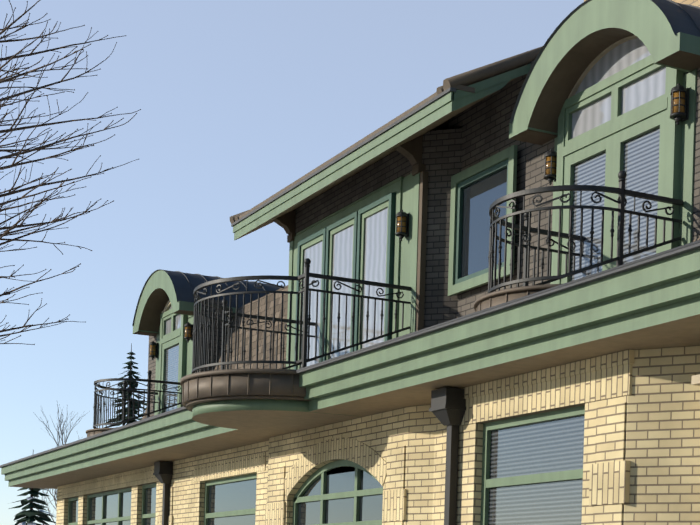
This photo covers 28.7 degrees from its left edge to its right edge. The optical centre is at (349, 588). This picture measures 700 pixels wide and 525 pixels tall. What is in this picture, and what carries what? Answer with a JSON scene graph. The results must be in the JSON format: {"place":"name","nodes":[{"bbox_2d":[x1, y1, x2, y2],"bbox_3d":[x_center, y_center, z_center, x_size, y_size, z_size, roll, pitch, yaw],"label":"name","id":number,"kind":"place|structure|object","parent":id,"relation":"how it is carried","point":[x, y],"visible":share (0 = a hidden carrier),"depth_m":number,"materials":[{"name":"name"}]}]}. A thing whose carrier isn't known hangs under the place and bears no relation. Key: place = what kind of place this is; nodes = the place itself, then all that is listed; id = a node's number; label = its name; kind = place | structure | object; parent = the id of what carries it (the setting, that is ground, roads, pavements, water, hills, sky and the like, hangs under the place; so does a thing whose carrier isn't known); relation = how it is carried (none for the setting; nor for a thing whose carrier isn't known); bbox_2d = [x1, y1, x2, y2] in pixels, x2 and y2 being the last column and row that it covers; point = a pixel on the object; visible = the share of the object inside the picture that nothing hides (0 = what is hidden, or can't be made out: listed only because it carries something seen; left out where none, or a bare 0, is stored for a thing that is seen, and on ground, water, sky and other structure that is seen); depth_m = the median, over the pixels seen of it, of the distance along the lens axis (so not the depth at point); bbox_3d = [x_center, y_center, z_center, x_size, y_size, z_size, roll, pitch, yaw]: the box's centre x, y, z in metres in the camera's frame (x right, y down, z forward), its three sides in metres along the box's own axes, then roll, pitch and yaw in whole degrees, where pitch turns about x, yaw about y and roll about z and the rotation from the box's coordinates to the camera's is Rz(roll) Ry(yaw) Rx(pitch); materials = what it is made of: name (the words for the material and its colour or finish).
{"place":"outdoors","nodes":[
{"label":"outdoors","id":0,"kind":"place"},
{"bbox_2d":[0,0,583,524],"label":"sky","id":1,"kind":"structure","parent":0,"point":[238,101],"materials":[{"name":"blue"}]},
{"label":"ground","id":2,"kind":"structure","parent":0,"visible":0},
{"bbox_2d":[8,488,55,524],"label":"spruce","id":3,"kind":"object","parent":2,"relation":"on","point":[31,517],"visible":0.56,"depth_m":47.65,"materials":[{"name":"green plant"}]},
{"bbox_2d":[34,444,61,524],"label":"bare tree","id":4,"kind":"object","parent":2,"relation":"on","point":[54,497],"visible":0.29,"depth_m":73.37,"materials":[{"name":"brown plant"}]},
{"bbox_2d":[33,404,85,446],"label":"bare tree","id":5,"kind":"object","parent":2,"relation":"on","point":[62,432],"visible":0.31,"depth_m":67.95,"materials":[{"name":"brown plant"}]},
{"bbox_2d":[0,0,140,344],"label":"bare tree","id":6,"kind":"object","parent":2,"relation":"on","point":[20,152],"visible":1,"depth_m":13.14,"materials":[{"name":"brown plant"}]},
{"bbox_2d":[100,343,144,427],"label":"spruce","id":7,"kind":"object","parent":2,"relation":"on","point":[130,373],"visible":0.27,"depth_m":61.52,"materials":[{"name":"green plant"}]},
{"bbox_2d":[56,346,699,524],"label":"brick wall","id":8,"kind":"structure","parent":2,"relation":"on","point":[641,460],"depth_m":15.14,"materials":[{"name":"beige brick"}]},
{"bbox_2d":[153,387,465,524],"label":"downspouts","id":9,"kind":"object","parent":8,"relation":"attached to","point":[448,407],"visible":0.92,"depth_m":15.56,"materials":[{"name":"brown metal"}]},
{"bbox_2d":[68,405,584,524],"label":"windows","id":10,"kind":"structure","parent":8,"relation":"attached to","point":[532,469],"depth_m":15.27,"materials":[{"name":"green paint"}]},
{"bbox_2d":[0,240,699,488],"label":"cornice","id":11,"kind":"structure","parent":8,"relation":"on","point":[651,302],"depth_m":15.49,"materials":[{"name":"green paint"}]},
{"bbox_2d":[86,428,113,436],"bbox_3d":[-4.543,-3.048,28.213,1.785,0.300,2.010,2,0,-26],"label":"balcony base","id":12,"kind":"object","parent":11,"relation":"on","point":[90,432],"depth_m":27.56,"materials":[{"name":"brown metal"}]},
{"bbox_2d":[93,370,181,428],"bbox_3d":[-4.468,-3.796,28.239,1.638,1.200,1.790,2,0,-26],"label":"railing","id":13,"kind":"object","parent":12,"relation":"on","point":[96,418],"visible":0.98,"depth_m":27.65,"materials":[{"name":"metal"}]},
{"bbox_2d":[192,258,410,373],"bbox_3d":[-0.965,-3.572,19.212,2.478,1.440,3.090,2,0,-26],"label":"railing","id":14,"kind":"object","parent":11,"relation":"on","point":[199,341],"visible":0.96,"depth_m":18.15,"materials":[{"name":"metal"}]},
{"bbox_2d":[142,238,699,418],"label":"roofs","id":15,"kind":"structure","parent":11,"relation":"on","point":[270,303],"depth_m":25.55,"materials":[{"name":"metal"}]},
{"bbox_2d":[132,269,283,415],"bbox_3d":[-2.157,-4.762,29.478,4.480,3.547,3.420,2,0,-26],"label":"dormer","id":16,"kind":"object","parent":15,"relation":"on","point":[163,319],"visible":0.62,"depth_m":28.35,"materials":[{"name":"green paint"}]},
{"bbox_2d":[230,46,554,369],"bbox_3d":[1.546,-5.017,20.013,4.170,4.277,7.769,2,0,-26],"label":"dormer","id":17,"kind":"object","parent":15,"relation":"on","point":[409,197],"visible":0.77,"depth_m":18.23,"materials":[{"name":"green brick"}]},
{"bbox_2d":[509,0,699,283],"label":"dormer","id":18,"kind":"object","parent":15,"relation":"on","point":[609,91],"visible":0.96,"depth_m":14.87,"materials":[{"name":"green paint"}]},
{"bbox_2d":[584,0,699,6],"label":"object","id":19,"kind":"object","parent":15,"relation":"on","point":[694,2],"depth_m":17.87,"materials":[{"name":"brick"}]},
{"bbox_2d":[474,284,560,311],"bbox_3d":[2.214,-2.848,14.409,1.785,0.300,2.010,2,0,-26],"label":"balcony base","id":20,"kind":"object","parent":11,"relation":"on","point":[492,299],"depth_m":13.82,"materials":[{"name":"brown metal"}]},
{"bbox_2d":[487,170,682,293],"bbox_3d":[2.289,-3.596,14.435,1.638,1.200,1.790,2,0,-26],"label":"railing","id":21,"kind":"object","parent":20,"relation":"on","point":[621,191],"visible":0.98,"depth_m":13.81,"materials":[{"name":"metal"}]},
{"bbox_2d":[691,374,699,385],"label":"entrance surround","id":22,"kind":"object","parent":8,"relation":"on","point":[695,379],"visible":1,"depth_m":12.26,"materials":[{"name":"paint"}]}
]}

